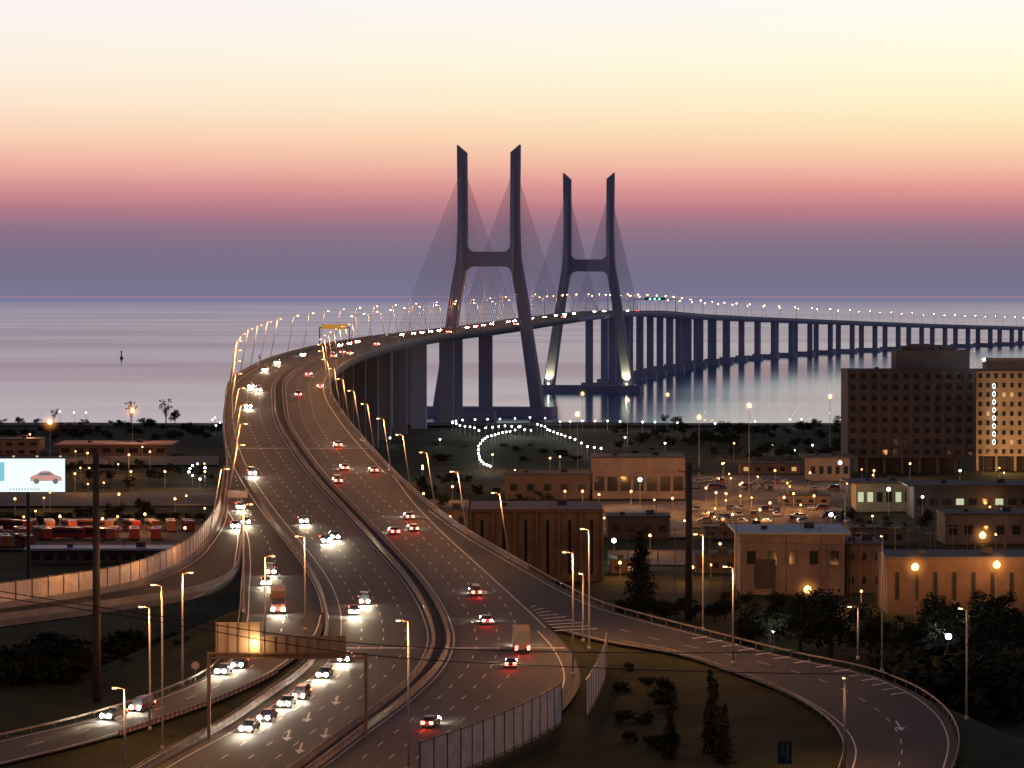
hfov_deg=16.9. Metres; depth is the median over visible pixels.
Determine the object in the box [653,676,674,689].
bush
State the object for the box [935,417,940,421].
window
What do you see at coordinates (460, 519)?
window
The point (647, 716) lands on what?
bush
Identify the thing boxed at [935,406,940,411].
window
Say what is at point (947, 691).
bush
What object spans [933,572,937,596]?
window
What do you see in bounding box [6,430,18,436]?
broadleaf tree
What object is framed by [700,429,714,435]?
broadleaf tree
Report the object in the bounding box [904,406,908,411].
window
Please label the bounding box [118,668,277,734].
lane divider
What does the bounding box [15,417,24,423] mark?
broadleaf tree
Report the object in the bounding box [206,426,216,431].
broadleaf tree
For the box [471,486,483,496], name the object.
broadleaf tree
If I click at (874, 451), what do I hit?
window
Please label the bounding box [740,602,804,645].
broadleaf tree
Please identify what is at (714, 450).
broadleaf tree
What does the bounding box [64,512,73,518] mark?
bush
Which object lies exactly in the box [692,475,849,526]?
car park
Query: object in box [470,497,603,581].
warehouse
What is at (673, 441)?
broadleaf tree
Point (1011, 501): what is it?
window
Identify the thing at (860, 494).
window
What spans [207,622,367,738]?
sign gantry
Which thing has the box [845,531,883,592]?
office annexe
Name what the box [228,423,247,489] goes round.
street lamp
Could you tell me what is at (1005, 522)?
steel mast
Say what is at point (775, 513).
car
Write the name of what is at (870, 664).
bush
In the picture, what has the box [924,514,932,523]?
broadleaf tree
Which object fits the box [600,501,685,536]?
forecourt
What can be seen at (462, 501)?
street lamp
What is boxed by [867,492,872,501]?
window
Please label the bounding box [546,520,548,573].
window
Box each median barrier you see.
[137,476,328,767]
[274,317,546,767]
[281,317,555,767]
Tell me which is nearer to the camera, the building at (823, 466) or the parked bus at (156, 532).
the parked bus at (156, 532)
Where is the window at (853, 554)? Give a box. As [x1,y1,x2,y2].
[850,553,854,560]
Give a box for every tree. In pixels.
[0,428,14,436]
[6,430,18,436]
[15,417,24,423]
[18,428,29,434]
[25,430,36,436]
[43,425,57,434]
[50,409,57,419]
[50,434,58,439]
[66,462,78,476]
[71,430,86,439]
[74,460,86,469]
[85,469,92,480]
[96,429,109,434]
[103,503,125,518]
[104,432,113,437]
[104,471,115,480]
[107,420,120,425]
[114,460,128,472]
[122,422,131,426]
[122,475,136,489]
[125,401,136,422]
[125,426,140,435]
[133,458,146,470]
[134,497,156,521]
[136,418,154,427]
[137,428,144,434]
[145,469,156,480]
[149,433,165,440]
[151,468,166,480]
[159,398,173,422]
[163,462,174,471]
[165,432,174,438]
[168,410,180,421]
[169,430,183,438]
[174,464,186,477]
[180,422,193,432]
[184,426,197,435]
[192,426,205,436]
[193,465,206,477]
[198,431,213,439]
[205,472,214,479]
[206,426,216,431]
[210,423,222,432]
[413,475,427,484]
[417,482,430,490]
[418,487,435,499]
[424,484,437,491]
[434,492,449,500]
[435,474,450,484]
[437,499,448,504]
[448,472,462,483]
[455,487,462,494]
[461,475,472,483]
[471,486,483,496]
[492,487,500,494]
[515,494,523,499]
[523,496,535,500]
[539,492,555,500]
[614,422,628,429]
[614,440,623,448]
[614,598,637,614]
[620,592,651,615]
[622,530,662,602]
[629,599,662,619]
[634,436,645,443]
[641,435,650,439]
[647,596,667,615]
[648,427,661,437]
[649,600,677,621]
[657,701,680,759]
[659,427,669,433]
[660,414,668,421]
[660,436,672,447]
[664,437,677,447]
[667,603,684,618]
[670,416,687,428]
[673,423,691,434]
[673,596,698,614]
[693,603,704,619]
[694,431,709,445]
[696,669,731,754]
[699,600,727,621]
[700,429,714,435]
[705,433,716,444]
[710,446,720,454]
[711,420,733,435]
[711,703,737,765]
[713,435,725,445]
[715,601,738,619]
[716,591,756,617]
[717,428,739,439]
[718,433,740,447]
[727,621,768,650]
[728,446,743,456]
[731,422,748,434]
[734,606,786,646]
[736,426,747,435]
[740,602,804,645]
[746,450,756,457]
[747,426,763,436]
[752,448,768,458]
[754,424,772,435]
[756,441,776,454]
[757,589,802,637]
[766,433,775,436]
[768,600,821,650]
[770,424,780,430]
[774,445,788,456]
[774,449,782,455]
[781,427,792,432]
[783,445,798,458]
[785,588,826,627]
[789,437,800,446]
[794,420,814,432]
[799,589,868,657]
[801,438,812,446]
[804,447,814,452]
[810,418,822,428]
[816,446,836,452]
[816,602,874,645]
[818,431,828,439]
[822,444,840,451]
[828,436,840,450]
[830,426,840,433]
[832,415,840,426]
[840,511,854,519]
[842,608,891,658]
[852,516,865,523]
[864,620,901,646]
[878,622,903,644]
[882,515,892,523]
[886,620,930,651]
[893,614,904,621]
[897,616,947,648]
[916,516,928,528]
[916,592,972,645]
[920,509,934,521]
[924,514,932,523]
[927,635,934,643]
[943,636,950,643]
[950,610,992,632]
[956,594,1023,649]
[957,618,1005,649]
[966,588,1017,625]
[1002,614,1023,651]
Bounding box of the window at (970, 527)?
[964,525,972,534]
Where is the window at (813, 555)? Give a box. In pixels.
[809,551,818,564]
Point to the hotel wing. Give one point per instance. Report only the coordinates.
(1000, 393)
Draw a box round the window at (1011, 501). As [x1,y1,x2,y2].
[1008,498,1016,504]
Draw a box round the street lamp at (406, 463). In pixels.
[396,434,411,491]
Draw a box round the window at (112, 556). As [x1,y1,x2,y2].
[110,554,117,559]
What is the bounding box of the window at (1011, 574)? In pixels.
[1009,572,1013,598]
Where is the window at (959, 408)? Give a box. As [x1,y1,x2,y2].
[957,406,961,411]
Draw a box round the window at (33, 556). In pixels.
[31,554,39,559]
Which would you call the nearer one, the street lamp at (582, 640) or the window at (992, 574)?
the street lamp at (582, 640)
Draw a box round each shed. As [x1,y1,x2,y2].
[23,539,173,563]
[609,552,650,572]
[693,544,733,572]
[845,521,906,545]
[936,506,1023,544]
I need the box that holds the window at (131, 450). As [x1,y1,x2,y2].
[129,448,137,452]
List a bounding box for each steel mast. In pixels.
[652,522,663,594]
[669,530,680,594]
[704,522,715,596]
[717,525,728,594]
[730,517,741,599]
[814,525,825,594]
[845,520,856,597]
[869,522,880,595]
[889,525,900,552]
[902,527,913,549]
[924,530,935,549]
[947,525,958,549]
[962,520,972,549]
[1000,520,1010,549]
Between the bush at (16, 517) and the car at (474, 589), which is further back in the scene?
the bush at (16, 517)
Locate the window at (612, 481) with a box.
[607,476,617,490]
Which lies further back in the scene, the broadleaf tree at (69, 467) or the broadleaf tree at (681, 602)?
the broadleaf tree at (69, 467)
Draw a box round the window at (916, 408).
[914,406,918,411]
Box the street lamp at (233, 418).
[227,387,244,449]
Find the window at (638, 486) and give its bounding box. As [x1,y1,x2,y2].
[633,476,643,490]
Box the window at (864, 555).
[862,553,866,560]
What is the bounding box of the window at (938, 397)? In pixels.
[936,395,940,400]
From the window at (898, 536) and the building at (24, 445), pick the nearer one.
the window at (898, 536)
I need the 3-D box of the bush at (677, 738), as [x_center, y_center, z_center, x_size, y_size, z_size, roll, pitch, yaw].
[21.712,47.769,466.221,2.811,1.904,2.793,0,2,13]
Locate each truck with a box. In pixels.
[271,585,284,612]
[512,625,530,652]
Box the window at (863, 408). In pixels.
[861,406,865,411]
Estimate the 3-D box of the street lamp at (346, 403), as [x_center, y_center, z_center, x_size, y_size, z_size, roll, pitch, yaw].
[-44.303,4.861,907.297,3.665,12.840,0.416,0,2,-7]
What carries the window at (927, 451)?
in the apartment block
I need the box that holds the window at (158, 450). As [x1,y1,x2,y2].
[156,448,164,452]
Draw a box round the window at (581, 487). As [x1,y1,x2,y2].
[578,484,584,490]
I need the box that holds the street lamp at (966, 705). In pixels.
[958,607,967,719]
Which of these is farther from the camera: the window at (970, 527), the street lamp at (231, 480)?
the window at (970, 527)
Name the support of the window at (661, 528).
in the building at (618, 523)
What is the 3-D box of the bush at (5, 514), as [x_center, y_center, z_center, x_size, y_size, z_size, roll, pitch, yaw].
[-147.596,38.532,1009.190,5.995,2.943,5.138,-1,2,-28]
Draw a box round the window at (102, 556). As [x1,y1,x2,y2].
[100,554,104,559]
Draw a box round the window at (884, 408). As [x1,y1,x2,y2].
[882,406,886,411]
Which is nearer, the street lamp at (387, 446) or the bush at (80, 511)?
the street lamp at (387, 446)
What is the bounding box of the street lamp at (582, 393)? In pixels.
[581,392,583,430]
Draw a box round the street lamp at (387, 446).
[377,418,391,472]
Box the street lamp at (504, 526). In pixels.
[491,492,509,559]
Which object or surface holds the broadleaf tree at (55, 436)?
on the ground at (762, 718)
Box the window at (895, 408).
[893,406,897,411]
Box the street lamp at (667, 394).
[666,393,668,430]
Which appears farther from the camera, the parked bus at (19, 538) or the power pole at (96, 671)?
the parked bus at (19, 538)
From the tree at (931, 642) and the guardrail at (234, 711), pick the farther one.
the tree at (931, 642)
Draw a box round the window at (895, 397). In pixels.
[893,395,897,400]
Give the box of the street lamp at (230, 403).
[225,373,241,431]
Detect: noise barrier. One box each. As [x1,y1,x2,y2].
[0,465,224,601]
[419,682,561,767]
[585,631,607,720]
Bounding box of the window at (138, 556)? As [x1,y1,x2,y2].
[136,554,143,559]
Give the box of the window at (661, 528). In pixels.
[658,525,665,532]
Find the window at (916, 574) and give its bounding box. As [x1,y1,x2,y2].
[914,572,918,599]
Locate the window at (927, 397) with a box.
[925,395,929,400]
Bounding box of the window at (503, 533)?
[502,520,505,550]
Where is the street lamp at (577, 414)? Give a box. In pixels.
[575,412,579,469]
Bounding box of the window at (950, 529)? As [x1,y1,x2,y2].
[949,525,956,534]
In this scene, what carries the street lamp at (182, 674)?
on the ground at (762, 718)
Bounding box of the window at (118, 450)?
[116,448,123,452]
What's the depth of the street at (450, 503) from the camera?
1069.39 m
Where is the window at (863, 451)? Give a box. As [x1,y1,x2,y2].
[861,449,865,454]
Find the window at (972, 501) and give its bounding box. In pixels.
[969,498,976,504]
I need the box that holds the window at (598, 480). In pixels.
[594,476,603,490]
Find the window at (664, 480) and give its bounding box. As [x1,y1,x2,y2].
[660,476,669,490]
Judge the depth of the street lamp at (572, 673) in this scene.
515.86 m
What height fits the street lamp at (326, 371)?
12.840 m
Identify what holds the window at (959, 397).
in the apartment block
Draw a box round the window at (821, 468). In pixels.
[819,466,823,473]
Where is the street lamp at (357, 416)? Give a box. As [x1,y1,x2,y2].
[348,390,361,440]
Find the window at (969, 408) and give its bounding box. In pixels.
[967,406,971,411]
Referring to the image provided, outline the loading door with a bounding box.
[754,559,775,588]
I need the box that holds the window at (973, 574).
[971,572,975,599]
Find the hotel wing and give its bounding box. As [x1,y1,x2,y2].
[970,358,1023,470]
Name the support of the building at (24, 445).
on the ground at (762, 718)
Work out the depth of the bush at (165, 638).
614.30 m
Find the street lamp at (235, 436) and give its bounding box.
[229,404,247,469]
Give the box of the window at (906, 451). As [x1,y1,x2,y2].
[903,449,908,454]
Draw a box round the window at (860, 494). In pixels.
[858,492,863,501]
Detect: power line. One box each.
[0,591,1023,652]
[0,597,1023,674]
[96,456,1023,544]
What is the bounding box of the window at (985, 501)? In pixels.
[982,498,989,504]
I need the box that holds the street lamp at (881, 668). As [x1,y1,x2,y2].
[880,534,883,672]
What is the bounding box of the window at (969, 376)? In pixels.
[967,374,972,378]
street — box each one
[0,456,218,464]
[0,492,218,505]
[429,500,468,509]
[607,550,733,564]
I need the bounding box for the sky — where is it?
[0,0,1023,295]
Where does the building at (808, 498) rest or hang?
on the ground at (762, 718)
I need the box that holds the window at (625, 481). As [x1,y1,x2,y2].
[620,476,630,490]
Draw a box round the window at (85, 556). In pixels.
[83,554,91,559]
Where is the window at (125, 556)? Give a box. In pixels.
[123,554,130,559]
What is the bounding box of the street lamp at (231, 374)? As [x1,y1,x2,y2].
[226,349,241,402]
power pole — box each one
[81,452,110,702]
[678,462,699,620]
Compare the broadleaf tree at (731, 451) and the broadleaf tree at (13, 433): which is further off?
the broadleaf tree at (13, 433)
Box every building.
[0,435,45,454]
[48,420,95,433]
[54,438,178,455]
[438,504,467,527]
[504,468,590,499]
[590,451,685,498]
[605,507,670,538]
[702,518,760,537]
[728,522,850,594]
[738,456,800,473]
[777,490,830,503]
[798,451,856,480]
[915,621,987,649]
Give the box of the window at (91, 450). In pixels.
[89,448,96,452]
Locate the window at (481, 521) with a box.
[480,520,483,537]
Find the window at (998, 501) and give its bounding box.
[995,498,1003,504]
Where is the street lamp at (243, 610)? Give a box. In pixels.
[242,503,252,612]
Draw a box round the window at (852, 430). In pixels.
[850,428,855,432]
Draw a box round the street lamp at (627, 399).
[626,398,628,444]
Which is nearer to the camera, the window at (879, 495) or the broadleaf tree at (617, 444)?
the window at (879, 495)
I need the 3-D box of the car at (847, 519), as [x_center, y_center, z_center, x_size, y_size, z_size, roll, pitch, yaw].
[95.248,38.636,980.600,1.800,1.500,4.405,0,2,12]
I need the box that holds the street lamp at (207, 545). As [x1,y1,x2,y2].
[206,468,229,547]
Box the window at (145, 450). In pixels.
[143,448,150,452]
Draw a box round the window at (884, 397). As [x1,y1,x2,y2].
[882,395,886,400]
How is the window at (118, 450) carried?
in the building at (120, 448)
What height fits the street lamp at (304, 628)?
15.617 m
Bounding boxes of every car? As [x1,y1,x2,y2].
[100,707,127,719]
[129,695,154,711]
[215,663,232,674]
[230,520,239,528]
[231,659,247,667]
[235,502,244,509]
[239,719,260,732]
[240,516,249,524]
[247,466,255,475]
[255,385,261,390]
[257,708,277,721]
[261,576,270,585]
[266,562,275,574]
[278,695,296,707]
[293,683,310,699]
[295,390,301,396]
[298,515,307,523]
[316,666,333,677]
[319,534,330,542]
[328,531,339,539]
[333,474,341,483]
[334,441,341,446]
[338,651,351,661]
[340,464,348,470]
[348,605,359,614]
[358,591,369,604]
[369,466,377,472]
[388,527,399,534]
[404,512,413,519]
[407,524,418,531]
[421,715,440,727]
[468,584,481,595]
[479,614,492,624]
[505,657,516,667]
[692,479,704,482]
[692,506,700,510]
[697,517,712,521]
[706,511,715,517]
[707,483,718,488]
[716,477,724,482]
[719,484,726,488]
[719,517,726,522]
[726,505,734,509]
[733,518,747,522]
[734,511,742,516]
[739,483,752,488]
[750,510,755,516]
[753,479,764,482]
[757,518,771,523]
[758,505,771,511]
[772,511,780,516]
[779,479,791,483]
[788,514,794,521]
[794,513,807,518]
[795,518,804,523]
[807,505,814,510]
[815,504,828,509]
[820,511,835,517]
[826,484,839,489]
[831,506,842,510]
[834,516,841,520]
[843,517,850,522]
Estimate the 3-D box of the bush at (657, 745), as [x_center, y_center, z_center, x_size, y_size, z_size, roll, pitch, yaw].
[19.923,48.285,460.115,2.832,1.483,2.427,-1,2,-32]
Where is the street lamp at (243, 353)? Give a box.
[239,328,252,374]
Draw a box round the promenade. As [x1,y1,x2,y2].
[0,423,840,424]
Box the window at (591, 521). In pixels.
[590,520,592,573]
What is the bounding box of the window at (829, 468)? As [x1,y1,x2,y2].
[827,466,831,473]
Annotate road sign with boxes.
[191,661,198,685]
[227,490,247,519]
[777,741,791,767]
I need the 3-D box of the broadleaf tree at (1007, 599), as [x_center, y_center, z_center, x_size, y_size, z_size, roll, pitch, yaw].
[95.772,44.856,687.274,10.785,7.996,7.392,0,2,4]
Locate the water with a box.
[0,296,1023,422]
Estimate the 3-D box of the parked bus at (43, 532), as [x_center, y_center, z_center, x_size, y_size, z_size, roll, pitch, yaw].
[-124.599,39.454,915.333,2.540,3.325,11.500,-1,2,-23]
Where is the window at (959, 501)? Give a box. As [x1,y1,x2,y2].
[956,498,963,504]
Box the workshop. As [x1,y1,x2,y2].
[876,544,1023,614]
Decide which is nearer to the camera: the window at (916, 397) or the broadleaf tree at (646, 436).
the window at (916, 397)
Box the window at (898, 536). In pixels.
[896,534,901,539]
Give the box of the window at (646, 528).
[642,525,650,532]
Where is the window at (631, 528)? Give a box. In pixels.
[627,525,634,532]
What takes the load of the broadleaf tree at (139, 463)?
on the ground at (762, 718)
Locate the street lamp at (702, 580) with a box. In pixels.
[693,533,704,630]
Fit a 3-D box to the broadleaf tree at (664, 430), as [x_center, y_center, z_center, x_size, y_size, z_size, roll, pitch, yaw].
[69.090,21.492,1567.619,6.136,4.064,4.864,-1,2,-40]
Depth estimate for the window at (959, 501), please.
1012.20 m
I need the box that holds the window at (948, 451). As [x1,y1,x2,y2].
[946,449,950,454]
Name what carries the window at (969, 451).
in the apartment block
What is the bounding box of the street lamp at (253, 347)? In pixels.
[249,324,262,369]
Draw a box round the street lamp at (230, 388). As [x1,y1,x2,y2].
[225,360,240,416]
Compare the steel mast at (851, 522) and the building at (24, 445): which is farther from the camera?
the building at (24, 445)
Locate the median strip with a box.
[276,362,445,767]
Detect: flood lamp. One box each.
[130,409,133,440]
[804,586,810,593]
[887,487,889,515]
[912,563,918,619]
[946,633,951,644]
[979,532,985,546]
[982,358,984,474]
[993,561,999,597]
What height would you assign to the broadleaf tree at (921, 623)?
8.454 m
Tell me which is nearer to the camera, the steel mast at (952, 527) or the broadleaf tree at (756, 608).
the broadleaf tree at (756, 608)
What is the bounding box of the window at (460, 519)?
[458,517,463,524]
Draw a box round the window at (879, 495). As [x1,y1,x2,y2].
[876,492,882,501]
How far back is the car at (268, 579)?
611.64 m
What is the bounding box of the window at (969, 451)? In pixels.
[967,449,971,454]
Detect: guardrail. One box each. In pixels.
[0,556,242,737]
[132,660,304,767]
[530,565,959,767]
[620,640,842,767]
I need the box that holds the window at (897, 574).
[895,572,899,599]
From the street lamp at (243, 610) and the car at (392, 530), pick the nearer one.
the street lamp at (243, 610)
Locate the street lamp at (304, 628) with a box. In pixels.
[294,535,306,630]
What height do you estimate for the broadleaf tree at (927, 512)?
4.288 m
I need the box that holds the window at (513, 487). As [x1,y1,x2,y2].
[510,484,516,490]
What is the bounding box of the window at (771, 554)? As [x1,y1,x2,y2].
[768,551,776,564]
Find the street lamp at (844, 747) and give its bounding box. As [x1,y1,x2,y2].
[842,676,845,767]
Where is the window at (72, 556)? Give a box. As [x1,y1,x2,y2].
[70,554,78,559]
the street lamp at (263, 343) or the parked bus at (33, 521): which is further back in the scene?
the street lamp at (263, 343)
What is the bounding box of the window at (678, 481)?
[673,476,683,490]
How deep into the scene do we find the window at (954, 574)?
711.48 m
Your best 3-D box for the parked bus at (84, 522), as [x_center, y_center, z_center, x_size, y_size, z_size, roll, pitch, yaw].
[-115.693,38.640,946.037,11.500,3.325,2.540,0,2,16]
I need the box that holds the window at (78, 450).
[75,448,83,452]
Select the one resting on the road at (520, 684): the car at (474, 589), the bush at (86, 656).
the car at (474, 589)
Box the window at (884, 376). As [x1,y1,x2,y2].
[882,374,887,378]
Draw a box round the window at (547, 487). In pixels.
[544,484,550,490]
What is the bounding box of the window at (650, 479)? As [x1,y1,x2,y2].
[647,476,656,490]
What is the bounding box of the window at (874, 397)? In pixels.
[872,395,876,400]
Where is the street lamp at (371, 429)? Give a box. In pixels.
[360,403,375,455]
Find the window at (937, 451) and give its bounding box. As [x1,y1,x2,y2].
[935,449,939,454]
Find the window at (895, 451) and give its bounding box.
[893,449,897,454]
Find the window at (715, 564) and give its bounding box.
[713,562,718,568]
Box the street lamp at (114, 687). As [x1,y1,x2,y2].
[111,686,125,767]
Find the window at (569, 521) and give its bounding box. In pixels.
[568,520,570,573]
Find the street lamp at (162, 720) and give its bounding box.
[150,583,163,749]
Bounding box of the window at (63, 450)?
[61,448,69,452]
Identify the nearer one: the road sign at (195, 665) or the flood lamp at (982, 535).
the road sign at (195, 665)
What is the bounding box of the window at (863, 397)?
[861,395,865,400]
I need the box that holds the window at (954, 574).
[952,572,956,599]
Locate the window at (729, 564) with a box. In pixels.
[726,562,731,568]
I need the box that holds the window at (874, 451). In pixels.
[872,449,876,454]
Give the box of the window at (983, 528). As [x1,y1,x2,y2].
[980,525,988,534]
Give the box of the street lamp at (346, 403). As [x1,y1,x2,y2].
[337,378,350,426]
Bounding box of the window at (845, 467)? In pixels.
[844,466,847,473]
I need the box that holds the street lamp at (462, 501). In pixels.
[449,470,467,534]
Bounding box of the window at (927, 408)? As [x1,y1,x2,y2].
[925,406,929,411]
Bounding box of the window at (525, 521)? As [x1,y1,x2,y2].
[524,520,527,562]
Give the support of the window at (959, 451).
in the apartment block
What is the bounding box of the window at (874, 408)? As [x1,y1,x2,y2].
[872,406,876,411]
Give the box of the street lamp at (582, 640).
[579,572,584,642]
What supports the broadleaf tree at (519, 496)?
on the ground at (762, 718)
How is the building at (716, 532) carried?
on the ground at (762, 718)
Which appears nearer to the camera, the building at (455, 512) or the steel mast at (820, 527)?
the steel mast at (820, 527)
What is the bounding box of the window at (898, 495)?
[895,492,901,501]
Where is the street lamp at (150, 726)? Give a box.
[138,605,151,730]
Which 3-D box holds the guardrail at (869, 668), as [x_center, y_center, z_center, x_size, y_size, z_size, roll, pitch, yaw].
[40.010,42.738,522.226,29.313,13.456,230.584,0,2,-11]
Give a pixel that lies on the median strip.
(439, 630)
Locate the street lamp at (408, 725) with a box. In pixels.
[395,619,409,767]
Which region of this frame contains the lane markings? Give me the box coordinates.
[0,354,948,767]
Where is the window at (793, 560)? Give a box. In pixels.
[789,551,797,564]
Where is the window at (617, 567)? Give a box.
[615,565,620,570]
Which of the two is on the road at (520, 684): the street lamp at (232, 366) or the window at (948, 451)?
the street lamp at (232, 366)
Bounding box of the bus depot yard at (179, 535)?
[0,525,201,549]
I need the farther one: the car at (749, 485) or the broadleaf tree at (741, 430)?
the broadleaf tree at (741, 430)
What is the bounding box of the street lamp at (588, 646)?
[580,527,590,649]
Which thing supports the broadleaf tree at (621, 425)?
on the ground at (762, 718)
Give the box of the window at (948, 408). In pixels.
[946,406,950,411]
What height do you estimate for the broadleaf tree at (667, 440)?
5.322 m
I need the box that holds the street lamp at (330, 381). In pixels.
[322,359,333,403]
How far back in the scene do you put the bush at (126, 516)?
997.73 m
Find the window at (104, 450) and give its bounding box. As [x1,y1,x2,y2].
[102,448,110,452]
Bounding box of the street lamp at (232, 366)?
[227,340,242,391]
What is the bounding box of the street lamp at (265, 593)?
[264,555,275,635]
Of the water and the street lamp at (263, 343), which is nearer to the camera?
the street lamp at (263, 343)
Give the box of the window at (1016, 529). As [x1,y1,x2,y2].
[1012,525,1020,534]
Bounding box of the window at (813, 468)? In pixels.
[811,466,815,473]
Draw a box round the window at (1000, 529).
[996,525,1004,534]
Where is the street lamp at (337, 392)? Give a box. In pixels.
[329,368,341,414]
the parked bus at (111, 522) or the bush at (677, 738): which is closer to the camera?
the bush at (677, 738)
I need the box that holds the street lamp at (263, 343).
[259,321,271,364]
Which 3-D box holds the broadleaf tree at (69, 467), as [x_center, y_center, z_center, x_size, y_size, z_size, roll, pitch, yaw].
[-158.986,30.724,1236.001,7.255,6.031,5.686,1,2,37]
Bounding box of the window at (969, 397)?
[967,395,971,400]
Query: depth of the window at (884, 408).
1254.18 m
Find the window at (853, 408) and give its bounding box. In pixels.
[851,406,855,411]
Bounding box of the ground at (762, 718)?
[0,422,1023,767]
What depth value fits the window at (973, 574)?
711.48 m
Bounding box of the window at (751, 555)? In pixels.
[747,551,755,564]
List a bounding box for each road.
[0,503,240,613]
[0,614,324,764]
[152,312,609,767]
[224,425,328,613]
[399,480,587,602]
[524,603,956,767]
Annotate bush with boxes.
[0,511,15,518]
[0,644,28,653]
[0,650,43,679]
[0,656,15,676]
[0,658,23,684]
[1,653,54,682]
[5,660,48,684]
[6,644,48,671]
[8,515,25,519]
[12,629,69,655]
[25,510,41,518]
[32,641,66,663]
[37,516,49,524]
[42,511,65,521]
[46,658,91,683]
[50,657,81,681]
[54,643,103,662]
[55,634,87,646]
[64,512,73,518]
[71,650,113,673]
[73,506,90,516]
[84,507,100,515]
[86,628,146,656]
[109,506,122,514]
[109,643,144,660]
[120,514,133,518]
[124,636,152,649]
[132,512,142,518]
[154,512,171,520]
[155,632,177,642]
[155,632,179,642]
[169,512,180,518]
[172,639,180,644]
[183,512,193,518]
[193,513,207,519]
[432,453,452,460]
[510,445,523,449]
[538,449,549,453]
[553,448,570,455]
[569,455,582,459]
[612,680,632,691]
[612,709,635,721]
[621,730,638,740]
[623,662,634,671]
[633,710,656,722]
[636,676,654,684]
[641,735,662,746]
[646,688,666,698]
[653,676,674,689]
[653,694,678,708]
[654,741,665,749]
[660,684,676,691]
[662,733,680,740]
[856,651,904,673]
[865,669,903,686]
[868,639,952,695]
[901,646,999,725]
[929,652,1023,721]
[932,639,994,667]
[949,640,993,660]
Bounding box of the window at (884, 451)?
[882,449,886,454]
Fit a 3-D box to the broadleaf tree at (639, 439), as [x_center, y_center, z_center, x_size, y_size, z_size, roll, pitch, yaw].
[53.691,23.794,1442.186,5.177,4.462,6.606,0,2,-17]
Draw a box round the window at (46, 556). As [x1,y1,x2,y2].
[44,554,52,559]
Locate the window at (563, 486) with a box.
[561,484,567,490]
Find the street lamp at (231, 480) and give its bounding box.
[223,444,244,518]
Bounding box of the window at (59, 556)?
[57,554,65,559]
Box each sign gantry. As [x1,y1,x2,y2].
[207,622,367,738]
[319,324,349,347]
[633,297,675,311]
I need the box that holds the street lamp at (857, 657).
[847,605,859,659]
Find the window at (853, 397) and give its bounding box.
[851,395,855,400]
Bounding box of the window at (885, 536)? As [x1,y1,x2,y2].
[882,534,887,539]
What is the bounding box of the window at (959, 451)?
[957,449,961,454]
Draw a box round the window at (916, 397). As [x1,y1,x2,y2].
[914,395,918,400]
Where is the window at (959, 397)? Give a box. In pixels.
[957,395,961,400]
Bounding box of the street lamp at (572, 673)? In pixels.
[562,551,574,675]
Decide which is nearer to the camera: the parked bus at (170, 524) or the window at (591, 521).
the window at (591, 521)
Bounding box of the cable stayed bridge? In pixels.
[0,144,1023,627]
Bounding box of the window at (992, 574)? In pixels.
[990,572,994,599]
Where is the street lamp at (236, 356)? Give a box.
[232,333,245,381]
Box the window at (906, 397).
[904,395,908,400]
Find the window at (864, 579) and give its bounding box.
[862,577,866,584]
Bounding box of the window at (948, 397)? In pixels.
[946,395,950,400]
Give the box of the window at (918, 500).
[916,498,924,504]
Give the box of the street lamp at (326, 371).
[318,350,329,393]
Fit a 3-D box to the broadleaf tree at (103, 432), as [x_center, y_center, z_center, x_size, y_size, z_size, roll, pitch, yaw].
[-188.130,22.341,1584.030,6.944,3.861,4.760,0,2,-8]
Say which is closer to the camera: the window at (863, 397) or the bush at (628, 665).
the bush at (628, 665)
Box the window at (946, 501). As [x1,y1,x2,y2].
[943,498,950,504]
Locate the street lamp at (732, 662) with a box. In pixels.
[722,565,734,664]
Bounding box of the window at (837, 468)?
[835,466,839,473]
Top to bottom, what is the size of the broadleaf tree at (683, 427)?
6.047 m
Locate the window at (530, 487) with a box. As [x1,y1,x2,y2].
[527,484,533,490]
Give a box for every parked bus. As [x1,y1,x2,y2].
[0,518,22,529]
[0,533,10,547]
[13,526,25,535]
[14,533,33,547]
[22,518,36,531]
[32,526,52,539]
[44,518,54,526]
[48,526,85,538]
[60,518,76,526]
[72,519,104,526]
[75,526,105,538]
[104,518,117,527]
[106,526,118,539]
[122,518,140,530]
[129,526,139,539]
[144,518,159,531]
[151,526,161,539]
[165,518,175,531]
[181,518,194,531]
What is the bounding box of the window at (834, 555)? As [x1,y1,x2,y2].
[830,551,838,564]
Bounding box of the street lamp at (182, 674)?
[181,571,193,685]
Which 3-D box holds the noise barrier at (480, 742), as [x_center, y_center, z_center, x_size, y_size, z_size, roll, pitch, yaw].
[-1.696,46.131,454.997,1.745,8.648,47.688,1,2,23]
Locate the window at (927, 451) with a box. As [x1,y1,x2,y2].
[925,449,929,454]
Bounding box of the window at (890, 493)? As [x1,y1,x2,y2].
[886,492,891,501]
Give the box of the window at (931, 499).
[929,498,937,504]
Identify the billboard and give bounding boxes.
[0,456,65,578]
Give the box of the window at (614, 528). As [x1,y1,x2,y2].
[611,525,619,532]
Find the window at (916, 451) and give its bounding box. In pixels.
[914,449,918,454]
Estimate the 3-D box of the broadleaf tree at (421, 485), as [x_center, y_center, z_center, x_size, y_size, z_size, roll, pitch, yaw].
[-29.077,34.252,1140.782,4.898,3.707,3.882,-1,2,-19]
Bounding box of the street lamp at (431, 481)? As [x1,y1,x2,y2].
[419,451,435,512]

